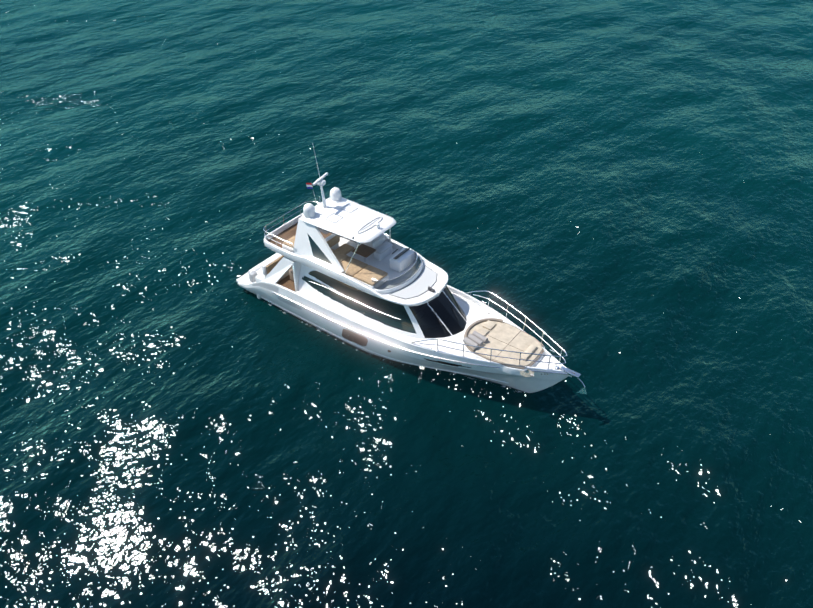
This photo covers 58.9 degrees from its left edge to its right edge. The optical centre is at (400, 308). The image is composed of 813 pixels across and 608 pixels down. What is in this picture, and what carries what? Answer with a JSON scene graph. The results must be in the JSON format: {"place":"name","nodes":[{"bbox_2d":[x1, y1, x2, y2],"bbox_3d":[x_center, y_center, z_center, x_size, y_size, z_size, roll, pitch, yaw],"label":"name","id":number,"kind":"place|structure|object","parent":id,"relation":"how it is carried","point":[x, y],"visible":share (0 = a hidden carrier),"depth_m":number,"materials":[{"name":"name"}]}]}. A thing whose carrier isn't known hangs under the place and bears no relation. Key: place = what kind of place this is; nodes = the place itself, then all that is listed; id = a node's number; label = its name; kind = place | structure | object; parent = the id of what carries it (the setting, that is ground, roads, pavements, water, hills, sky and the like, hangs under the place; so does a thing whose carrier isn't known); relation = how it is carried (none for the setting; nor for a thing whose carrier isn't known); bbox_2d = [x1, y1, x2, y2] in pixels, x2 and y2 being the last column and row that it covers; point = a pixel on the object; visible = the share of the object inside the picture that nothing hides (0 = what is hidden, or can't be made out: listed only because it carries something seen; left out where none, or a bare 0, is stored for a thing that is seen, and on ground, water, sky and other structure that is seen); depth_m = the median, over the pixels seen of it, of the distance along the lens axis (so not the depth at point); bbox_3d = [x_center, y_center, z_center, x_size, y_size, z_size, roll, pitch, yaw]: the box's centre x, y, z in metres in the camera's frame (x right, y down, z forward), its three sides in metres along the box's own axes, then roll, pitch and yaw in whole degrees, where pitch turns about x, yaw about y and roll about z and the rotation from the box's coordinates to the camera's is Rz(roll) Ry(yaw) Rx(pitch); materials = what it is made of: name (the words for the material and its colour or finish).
{"place":"outdoors","nodes":[
{"label":"outdoors","id":0,"kind":"place"},
{"bbox_2d":[238,273,251,283],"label":"swim platform","id":1,"kind":"structure","parent":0,"point":[245,278],"depth_m":38.68,"materials":[{"name":"white plastic"}]},
{"bbox_2d":[306,183,312,188],"bbox_3d":[-4.286,-5.767,33.793,0.330,0.350,0.008,13,40,16],"label":"flag","id":2,"kind":"object","parent":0,"point":[309,185],"visible":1,"depth_m":33.80,"materials":[{"name":"multicoloured fabric"}]},
{"bbox_2d":[330,248,348,262],"bbox_3d":[-3.261,-2.398,34.237,1.160,0.120,1.150,24,44,28],"label":"settee cushion","id":3,"kind":"object","parent":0,"point":[340,256],"visible":0.15,"depth_m":34.30,"materials":[{"name":"beige fabric"}]},
{"bbox_2d":[336,243,353,254],"bbox_3d":[-2.707,-2.863,34.829,0.600,0.120,0.780,24,44,28],"label":"table","id":4,"kind":"object","parent":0,"point":[345,248],"visible":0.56,"depth_m":34.79,"materials":[{"name":"brown wood"}]},
{"bbox_2d":[340,257,367,276],"bbox_3d":[-2.311,-1.967,33.686,1.140,0.120,1.150,24,44,28],"label":"settee cushion","id":5,"kind":"object","parent":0,"point":[355,266],"visible":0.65,"depth_m":33.59,"materials":[{"name":"beige fabric"}]},
{"bbox_2d":[0,0,812,607],"bbox_3d":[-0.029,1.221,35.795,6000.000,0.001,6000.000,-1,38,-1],"label":"sea","id":6,"kind":"structure","parent":0,"point":[614,198],"depth_m":37.56,"materials":[{"name":"liquid"}]},
{"bbox_2d":[245,291,520,391],"bbox_3d":[-1.709,1.694,35.182,16.212,0.001,1.360,19,42,23],"label":"waterline foam","id":7,"kind":"object","parent":6,"relation":"on","point":[383,358],"visible":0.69,"depth_m":35.41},
{"bbox_2d":[238,281,571,392],"bbox_3d":[-0.941,1.318,34.206,18.138,2.808,1.923,20,42,24],"label":"hull","id":8,"kind":"object","parent":6,"relation":"in","point":[537,381],"visible":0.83,"depth_m":33.07,"materials":[{"name":"fiberglass"},{"name":"white gelcoat"}]},
{"bbox_2d":[261,297,507,383],"bbox_3d":[-1.505,1.644,34.733,13.957,0.299,1.087,19,42,22],"label":"spray rail","id":9,"kind":"object","parent":8,"relation":"attached to","point":[377,353],"visible":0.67,"depth_m":34.06,"materials":[{"name":"white plastic"}]},
{"bbox_2d":[243,275,570,375],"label":"deck","id":10,"kind":"structure","parent":8,"relation":"on","point":[473,313],"depth_m":33.30,"materials":[{"name":"white plastic"}]},
{"bbox_2d":[255,275,263,282],"bbox_3d":[-6.459,-1.063,36.516,2.300,0.535,0.240,24,44,28],"label":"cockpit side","id":11,"kind":"object","parent":10,"relation":"on","point":[258,278],"visible":0.25,"depth_m":36.76,"materials":[{"name":"white plastic"}]},
{"bbox_2d":[263,256,293,282],"bbox_3d":[-6.095,-1.807,35.768,2.161,1.800,0.471,13,40,16],"label":"side panel","id":12,"kind":"object","parent":11,"relation":"on","point":[280,269],"visible":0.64,"depth_m":35.63,"materials":[{"name":"white plastic"}]},
{"bbox_2d":[264,266,291,282],"bbox_3d":[-5.759,-2.393,38.322,0.730,0.400,3.500,24,44,28],"label":"cockpit bench","id":13,"kind":"object","parent":10,"relation":"on","point":[285,274],"visible":0.02,"depth_m":37.57,"materials":[{"name":"white plastic"}]},
{"bbox_2d":[262,254,281,274],"bbox_3d":[-5.996,-2.843,38.191,0.220,0.570,3.600,24,44,28],"label":"cockpit bench","id":14,"kind":"object","parent":13,"relation":"on","point":[268,263],"visible":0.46,"depth_m":37.14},
{"bbox_2d":[266,255,283,272],"bbox_3d":[-5.884,-2.843,38.086,0.140,0.400,3.400,24,44,28],"label":"cockpit back cushion","id":15,"kind":"object","parent":13,"relation":"on","point":[271,266],"visible":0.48,"depth_m":37.19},
{"bbox_2d":[289,268,293,280],"bbox_3d":[-5.098,-1.892,37.465,0.800,0.570,1.200,24,44,28],"label":"cockpit table","id":16,"kind":"object","parent":10,"relation":"on","point":[291,274],"visible":0.15,"depth_m":37.17,"materials":[{"name":"brown"}]},
{"bbox_2d":[292,261,300,291],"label":"pillar","id":17,"kind":"structure","parent":10,"relation":"on","point":[296,266],"depth_m":35.34,"materials":[{"name":"white plastic"}]},
{"bbox_2d":[314,299,328,306],"bbox_3d":[-3.882,-0.232,34.810,0.970,0.021,0.311,24,44,28],"label":"side pad","id":18,"kind":"object","parent":10,"relation":"on","point":[322,303],"visible":0.4,"depth_m":34.83,"materials":[{"name":"white"}]},
{"bbox_2d":[330,307,345,314],"bbox_3d":[-3.042,0.140,34.301,0.970,0.018,0.306,24,44,28],"label":"side pad","id":19,"kind":"object","parent":10,"relation":"on","point":[337,310],"visible":0.4,"depth_m":34.37,"materials":[{"name":"white"}]},
{"bbox_2d":[346,315,363,322],"bbox_3d":[-2.198,0.508,33.796,0.970,0.023,0.302,24,44,28],"label":"side pad","id":20,"kind":"object","parent":10,"relation":"on","point":[361,321],"visible":0.4,"depth_m":33.82,"materials":[{"name":"white"}]},
{"bbox_2d":[364,322,381,330],"bbox_3d":[-1.343,0.863,33.300,0.979,0.025,0.300,23,44,27],"label":"side pad","id":21,"kind":"object","parent":10,"relation":"on","point":[375,327],"visible":0.4,"depth_m":33.35,"materials":[{"name":"white"}]},
{"bbox_2d":[298,264,463,338],"bbox_3d":[-1.274,-0.120,33.770,8.960,1.990,1.701,16,41,19],"label":"cabin","id":22,"kind":"object","parent":10,"relation":"on","point":[421,321],"visible":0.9,"depth_m":33.07,"materials":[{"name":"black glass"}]},
{"bbox_2d":[264,229,438,305],"bbox_3d":[-2.639,-2.052,34.136,9.450,0.620,1.944,24,44,28],"label":"fly","id":23,"kind":"object","parent":22,"relation":"on","point":[421,299],"visible":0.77,"depth_m":33.50,"materials":[{"name":"white plastic"}]},
{"bbox_2d":[264,213,302,240],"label":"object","id":24,"kind":"object","parent":23,"relation":"on","point":[283,227],"visible":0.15,"depth_m":36.77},
{"bbox_2d":[264,209,301,248],"bbox_3d":[-4.942,-4.175,36.160,2.202,0.040,3.723,24,44,28],"label":"railing","id":25,"kind":"object","parent":24,"relation":"on","point":[275,225],"visible":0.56,"depth_m":35.80,"materials":[{"name":"silver metal"}]},
{"bbox_2d":[263,201,317,243],"bbox_3d":[-4.943,-4.403,35.982,2.204,0.050,3.728,24,44,28],"label":"railing","id":26,"kind":"object","parent":25,"relation":"on","point":[284,214],"visible":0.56,"depth_m":36.09,"materials":[{"name":"silver metal"}]},
{"bbox_2d":[282,244,292,252],"bbox_3d":[-5.186,-3.081,35.416,0.900,0.340,0.920,24,44,28],"label":"aft seat base","id":27,"kind":"object","parent":23,"relation":"on","point":[285,247],"visible":0.06,"depth_m":35.11,"materials":[{"name":"white plastic"}]},
{"bbox_2d":[283,236,294,247],"bbox_3d":[-5.189,-3.252,35.277,0.800,0.100,0.830,24,44,28],"label":"lounge chair","id":28,"kind":"object","parent":27,"relation":"on","point":[291,240],"visible":0.42,"depth_m":35.17,"materials":[{"name":"beige fabric"}]},
{"bbox_2d":[293,218,343,271],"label":"arch panel","id":29,"kind":"structure","parent":23,"relation":"on","point":[302,246],"depth_m":33.77,"materials":[{"name":"white plastic"}]},
{"bbox_2d":[307,233,332,264],"bbox_3d":[-3.830,-2.735,33.532,0.209,0.940,1.796,-31,47,-33],"label":"side window","id":30,"kind":"structure","parent":29,"relation":"attached to","point":[317,252],"depth_m":33.71,"materials":[{"name":"grey glass"}]},
{"bbox_2d":[317,227,356,242],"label":"trim","id":31,"kind":"structure","parent":29,"relation":"attached to","point":[337,235],"depth_m":32.93,"materials":[{"name":"grey"}]},
{"bbox_3d":[-3.766,-4.623,34.708,0.680,0.340,2.600,24,44,28],"label":"arch beam","id":32,"kind":"object","parent":29,"relation":"on","visible":0},
{"bbox_2d":[301,197,395,242],"bbox_3d":[-2.405,-4.224,33.748,4.100,0.247,2.802,24,44,28],"label":"hardtop","id":33,"kind":"object","parent":32,"relation":"on","point":[348,225],"visible":0.79,"depth_m":33.45,"materials":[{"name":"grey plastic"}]},
{"bbox_2d":[303,203,315,217],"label":"satellite dome","id":34,"kind":"structure","parent":33,"relation":"on","point":[308,210],"depth_m":33.51,"materials":[{"name":"white plastic"}]},
{"bbox_2d":[320,186,326,207],"bbox_3d":[-3.658,-5.301,34.076,0.292,1.287,0.170,24,44,28],"label":"mast","id":35,"kind":"object","parent":33,"relation":"on","point":[323,198],"visible":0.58,"depth_m":34.07,"materials":[{"name":"white metal"}]},
{"bbox_2d":[316,179,325,185],"bbox_3d":[-3.733,-5.907,33.671,0.400,0.220,0.320,24,44,28],"label":"radar pedestal","id":36,"kind":"object","parent":35,"relation":"on","point":[322,182],"visible":0.67,"depth_m":33.55,"materials":[{"name":"white plastic"}]},
{"bbox_2d":[313,172,327,185],"bbox_3d":[-3.733,-6.049,33.560,0.110,0.100,1.240,17,41,20],"label":"radar antenna","id":37,"kind":"object","parent":36,"relation":"on","point":[320,178],"visible":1,"depth_m":33.49,"materials":[{"name":"white plastic"}]},
{"bbox_2d":[330,187,341,200],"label":"satellite dome","id":38,"kind":"structure","parent":33,"relation":"on","point":[335,193],"depth_m":34.70,"materials":[{"name":"white plastic"}]},
{"bbox_2d":[358,217,382,233],"bbox_3d":[-1.358,-3.845,33.066,0.378,0.078,1.800,24,44,28],"label":"roof hatch outline","id":39,"kind":"object","parent":33,"relation":"on","point":[368,223],"visible":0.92,"depth_m":32.97,"materials":[{"name":"grey plastic"}]},
{"bbox_2d":[325,234,338,249],"bbox_3d":[-3.748,-2.911,34.891,0.330,0.720,1.950,24,44,28],"label":"settee back","id":40,"kind":"object","parent":23,"relation":"on","point":[335,246],"visible":0.17,"depth_m":35.16,"materials":[{"name":"white leather"}]},
{"bbox_2d":[327,235,339,247],"bbox_3d":[-3.564,-3.012,34.647,0.160,0.380,1.840,24,44,28],"label":"seat back","id":41,"kind":"object","parent":40,"relation":"on","point":[333,241],"visible":0.27,"depth_m":34.88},
{"bbox_2d":[337,270,388,288],"bbox_3d":[-2.372,-1.833,33.856,3.700,0.300,1.200,24,44,28],"label":"settee base","id":42,"kind":"object","parent":23,"relation":"on","point":[383,279],"visible":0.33,"depth_m":32.99,"materials":[{"name":"white plastic"}]},
{"bbox_2d":[354,265,387,285],"bbox_3d":[-1.369,-1.539,33.141,1.140,0.120,1.150,24,44,28],"label":"settee cushion","id":43,"kind":"object","parent":42,"relation":"on","point":[367,274],"visible":1,"depth_m":33.08,"materials":[{"name":"beige fabric"}]},
{"bbox_2d":[309,281,400,319],"bbox_3d":[-2.258,-0.394,33.832,5.483,0.154,0.109,23,44,27],"label":"cabin rail","id":44,"kind":"object","parent":22,"relation":"on","point":[354,300],"visible":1,"depth_m":33.70,"materials":[{"name":"silver metal"}]},
{"bbox_2d":[383,330,399,337],"bbox_3d":[-0.471,1.204,32.821,0.987,0.027,0.300,22,43,26],"label":"side pad","id":45,"kind":"object","parent":10,"relation":"on","point":[391,333],"visible":0.4,"depth_m":32.88,"materials":[{"name":"white"}]},
{"bbox_2d":[401,338,419,344],"bbox_3d":[0.420,1.526,32.361,1.002,0.028,0.299,20,42,24],"label":"side pad","id":46,"kind":"object","parent":10,"relation":"on","point":[410,341],"visible":0.4,"depth_m":32.42,"materials":[{"name":"white"}]},
{"bbox_2d":[436,285,466,329],"bbox_3d":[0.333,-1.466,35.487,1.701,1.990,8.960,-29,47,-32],"label":"windshield","id":47,"kind":"object","parent":10,"relation":"on","point":[445,296],"visible":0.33,"depth_m":33.22,"materials":[{"name":"glass"}]},
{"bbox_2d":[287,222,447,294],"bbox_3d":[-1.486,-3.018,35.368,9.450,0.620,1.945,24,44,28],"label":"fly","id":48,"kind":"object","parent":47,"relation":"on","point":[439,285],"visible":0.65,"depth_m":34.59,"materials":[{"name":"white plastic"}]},
{"bbox_2d":[352,244,375,257],"bbox_3d":[-1.732,-2.760,34.235,0.900,0.050,0.800,24,44,28],"label":"table","id":49,"kind":"object","parent":48,"relation":"on","point":[363,250],"visible":0.98,"depth_m":34.20,"materials":[{"name":"brown wood"}]},
{"bbox_2d":[357,234,383,248],"bbox_3d":[-1.564,-3.501,35.659,1.300,0.700,0.740,24,44,28],"label":"frame","id":50,"kind":"object","parent":48,"relation":"on","point":[368,243],"visible":0.08,"depth_m":35.33,"materials":[{"name":"grey"}]},
{"bbox_2d":[374,247,391,260],"bbox_3d":[-0.850,-2.740,34.916,0.400,0.420,0.950,24,44,28],"label":"seat","id":51,"kind":"object","parent":48,"relation":"on","point":[383,255],"visible":0.46,"depth_m":34.70,"materials":[{"name":"white leather"}]},
{"bbox_2d":[371,235,384,248],"bbox_3d":[-1.074,-3.216,34.745,0.150,0.380,1.000,24,44,28],"label":"seat backrest","id":52,"kind":"object","parent":51,"relation":"on","point":[380,240],"visible":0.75,"depth_m":34.63,"materials":[{"name":"white leather"}]},
{"bbox_2d":[375,241,392,253],"bbox_3d":[-0.841,-2.937,34.745,0.470,0.100,1.000,24,44,28],"label":"seat backrest","id":53,"kind":"object","parent":51,"relation":"on","point":[383,247],"visible":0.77,"depth_m":34.68,"materials":[{"name":"white leather"}]},
{"bbox_2d":[372,253,420,289],"bbox_3d":[0.035,-1.748,33.407,1.140,0.340,3.342,24,44,28],"label":"windshield","id":54,"kind":"object","parent":48,"relation":"on","point":[401,279],"visible":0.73,"depth_m":32.80,"materials":[{"name":"clear glass"}]},
{"bbox_2d":[373,251,417,280],"bbox_3d":[-0.024,-1.917,33.331,0.919,0.036,2.980,24,44,28],"label":"fly screen rail","id":55,"kind":"object","parent":54,"relation":"on","point":[403,273],"visible":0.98,"depth_m":32.91,"materials":[{"name":"silver metal"}]},
{"bbox_2d":[373,255,422,293],"bbox_3d":[0.058,-1.533,33.554,1.223,0.220,3.480,24,44,28],"label":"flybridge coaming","id":56,"kind":"object","parent":48,"relation":"on","point":[401,286],"visible":0.6,"depth_m":32.90,"materials":[{"name":"white plastic"}]},
{"bbox_2d":[390,248,414,271],"bbox_3d":[0.078,-2.321,34.219,0.650,0.620,1.250,24,44,28],"label":"helm console","id":57,"kind":"object","parent":48,"relation":"on","point":[403,261],"visible":0.92,"depth_m":33.91,"materials":[{"name":"white plastic"}]},
{"bbox_2d":[393,248,409,258],"bbox_3d":[-0.034,-2.604,34.126,0.418,0.256,1.080,24,44,28],"label":"screen","id":58,"kind":"object","parent":57,"relation":"on","point":[401,253],"visible":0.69,"depth_m":33.98,"materials":[{"name":"grey glass"}]},
{"bbox_2d":[389,266,436,298],"bbox_3d":[0.830,-1.115,33.159,1.250,0.024,2.857,24,44,28],"label":"trim strip","id":59,"kind":"object","parent":48,"relation":"on","point":[412,282],"visible":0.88,"depth_m":33.05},
{"bbox_2d":[390,266,436,298],"bbox_3d":[0.829,-1.109,33.165,1.230,0.010,2.840,24,44,28],"label":"brow panel","id":60,"kind":"object","parent":48,"relation":"on","point":[422,282],"visible":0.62,"depth_m":33.10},
{"bbox_2d":[452,293,468,302],"bbox_3d":[2.864,-0.522,34.974,1.002,0.028,0.299,29,46,32],"label":"side pad","id":61,"kind":"object","parent":10,"relation":"on","point":[460,298],"visible":0.8,"depth_m":34.93,"materials":[{"name":"white"}]},
{"bbox_2d":[420,294,565,363],"bbox_3d":[4.543,1.349,31.618,5.919,0.441,4.494,24,44,28],"label":"bow rail","id":62,"kind":"object","parent":10,"relation":"on","point":[506,357],"visible":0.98,"depth_m":30.93,"materials":[{"name":"silver metal"}]},
{"bbox_2d":[462,333,544,375],"bbox_3d":[4.502,1.679,31.915,3.643,0.310,2.688,24,44,28],"label":"sun pad base","id":63,"kind":"object","parent":10,"relation":"on","point":[510,370],"visible":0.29,"depth_m":30.81,"materials":[{"name":"white plastic"}]},
{"bbox_2d":[463,337,478,348],"bbox_3d":[3.083,1.513,31.535,0.714,0.280,0.247,31,48,33],"label":"pillow","id":64,"kind":"object","parent":63,"relation":"on","point":[466,340],"visible":0.78,"depth_m":31.45,"materials":[{"name":"grey fabric"}]},
{"bbox_2d":[468,334,483,345],"bbox_3d":[3.301,1.382,31.701,0.714,0.280,0.247,31,48,33],"label":"pillow","id":65,"kind":"object","parent":63,"relation":"on","point":[475,339],"visible":0.78,"depth_m":31.59,"materials":[{"name":"grey fabric"}]},
{"bbox_2d":[472,331,487,342],"bbox_3d":[3.519,1.251,31.868,0.714,0.280,0.247,31,48,33],"label":"pillow","id":66,"kind":"object","parent":63,"relation":"on","point":[484,339],"visible":0.78,"depth_m":31.75,"materials":[{"name":"grey fabric"}]},
{"bbox_2d":[477,327,488,335],"bbox_3d":[3.655,1.054,32.217,0.450,0.100,0.540,24,44,28],"label":"sunpad bolster","id":67,"kind":"object","parent":63,"relation":"on","point":[483,331],"visible":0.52,"depth_m":32.18,"materials":[{"name":"beige fabric"}]},
{"bbox_2d":[464,318,502,350],"bbox_3d":[3.519,1.000,32.302,1.053,0.150,2.578,24,44,28],"label":"sunpad roll","id":68,"kind":"object","parent":63,"relation":"on","point":[476,323],"visible":0.77,"depth_m":32.67,"materials":[{"name":"beige fabric"}]},
{"bbox_2d":[482,320,495,329],"bbox_3d":[4.023,0.746,32.610,0.450,0.100,0.540,24,44,28],"label":"sunpad bolster","id":69,"kind":"object","parent":63,"relation":"on","point":[489,325],"visible":0.96,"depth_m":32.53,"materials":[{"name":"beige fabric"}]},
{"bbox_2d":[464,322,543,368],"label":"sun pad trim","id":70,"kind":"structure","parent":63,"relation":"on","point":[538,357],"depth_m":31.01,"materials":[{"name":"beige fabric"}]},
{"bbox_2d":[467,321,541,367],"bbox_3d":[4.500,1.513,31.786,3.383,0.110,2.496,24,44,28],"label":"sunpad cushion","id":71,"kind":"object","parent":63,"relation":"on","point":[505,333],"visible":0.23,"depth_m":31.62,"materials":[{"name":"beige fabric"}]},
{"bbox_2d":[521,344,536,360],"bbox_3d":[5.528,1.889,31.120,0.300,0.140,1.100,24,44,28],"label":"bolster cushion","id":72,"kind":"object","parent":63,"relation":"on","point":[531,348],"visible":0.75,"depth_m":31.06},
{"bbox_2d":[538,363,551,368],"bbox_3d":[6.124,2.549,30.685,0.550,0.030,0.400,24,44,28],"label":"hatch","id":73,"kind":"object","parent":10,"relation":"on","point":[542,366],"visible":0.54,"depth_m":30.76,"materials":[{"name":"white plastic"}]},
{"bbox_2d":[542,357,555,366],"bbox_3d":[6.421,2.300,31.002,0.550,0.030,0.400,24,44,28],"label":"hatch","id":74,"kind":"object","parent":10,"relation":"on","point":[546,359],"visible":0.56,"depth_m":30.99,"materials":[{"name":"white plastic"}]},
{"bbox_2d":[272,292,567,374],"bbox_3d":[0.085,1.302,32.821,15.358,1.013,1.294,18,41,21],"label":"rub rail","id":75,"kind":"object","parent":8,"relation":"on","point":[407,349],"visible":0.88,"depth_m":32.22,"materials":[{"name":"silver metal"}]},
{"bbox_2d":[447,285,564,367],"bbox_3d":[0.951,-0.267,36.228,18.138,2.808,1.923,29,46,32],"label":"bulwark","id":76,"kind":"object","parent":8,"relation":"on","point":[484,306],"visible":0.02,"depth_m":33.90,"materials":[{"name":"fiberglass"},{"name":"white gelcoat"}]},
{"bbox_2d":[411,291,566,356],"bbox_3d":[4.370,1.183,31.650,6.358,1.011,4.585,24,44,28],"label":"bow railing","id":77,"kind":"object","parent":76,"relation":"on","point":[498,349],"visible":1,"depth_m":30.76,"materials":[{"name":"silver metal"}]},
{"bbox_2d":[520,369,533,376],"bbox_3d":[5.351,2.670,30.471,0.582,0.112,0.560,-14,40,-17],"label":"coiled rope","id":78,"kind":"object","parent":8,"relation":"attached to","point":[528,375],"visible":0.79,"depth_m":30.37,"materials":[{"name":"beige fabric"}]},
{"bbox_2d":[560,366,580,378],"bbox_3d":[7.126,2.676,30.242,0.870,0.090,0.260,24,44,28],"label":"bow roller","id":79,"kind":"object","parent":8,"relation":"on","point":[568,372],"visible":0.88,"depth_m":30.17,"materials":[{"name":"silver metal"}]},
{"bbox_3d":[7.492,3.016,30.166,0.606,0.446,0.052,24,44,28],"label":"anchor shank","id":80,"kind":"object","parent":79,"relation":"attached to","visible":0},
{"bbox_2d":[577,386,586,394],"bbox_3d":[7.702,3.405,30.275,0.360,0.380,0.600,24,44,28],"label":"anchor","id":81,"kind":"object","parent":80,"relation":"attached to","point":[583,390],"visible":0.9,"depth_m":30.21,"materials":[{"name":"silver metal"}]},
{"bbox_3d":[-6.926,-2.187,39.575,1.770,0.180,4.100,24,44,28],"label":"swim platform","id":82,"kind":"object","parent":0,"visible":0},
{"bbox_2d":[248,253,278,276],"bbox_3d":[-6.591,-2.598,39.435,1.420,0.578,3.528,24,44,28],"label":"transom","id":83,"kind":"object","parent":82,"relation":"on","point":[257,267],"visible":0.02,"depth_m":38.91,"materials":[{"name":"white plastic"}]},
{"bbox_2d":[256,268,262,275],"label":"tender floor","id":84,"kind":"structure","parent":83,"relation":"on","point":[260,272],"depth_m":38.49,"materials":[{"name":"white plastic"}]},
{"bbox_3d":[-7.645,-1.671,38.333,1.010,0.380,0.100,24,44,28],"label":"tender transom","id":85,"kind":"object","parent":84,"relation":"on","visible":0},
{"bbox_2d":[249,271,256,282],"bbox_3d":[-7.785,-1.688,38.087,0.320,0.550,0.400,24,44,28],"label":"tender motor","id":86,"kind":"object","parent":85,"relation":"attached to","point":[252,275],"visible":0.77,"depth_m":37.93,"materials":[{"name":"grey plastic"}]}
]}

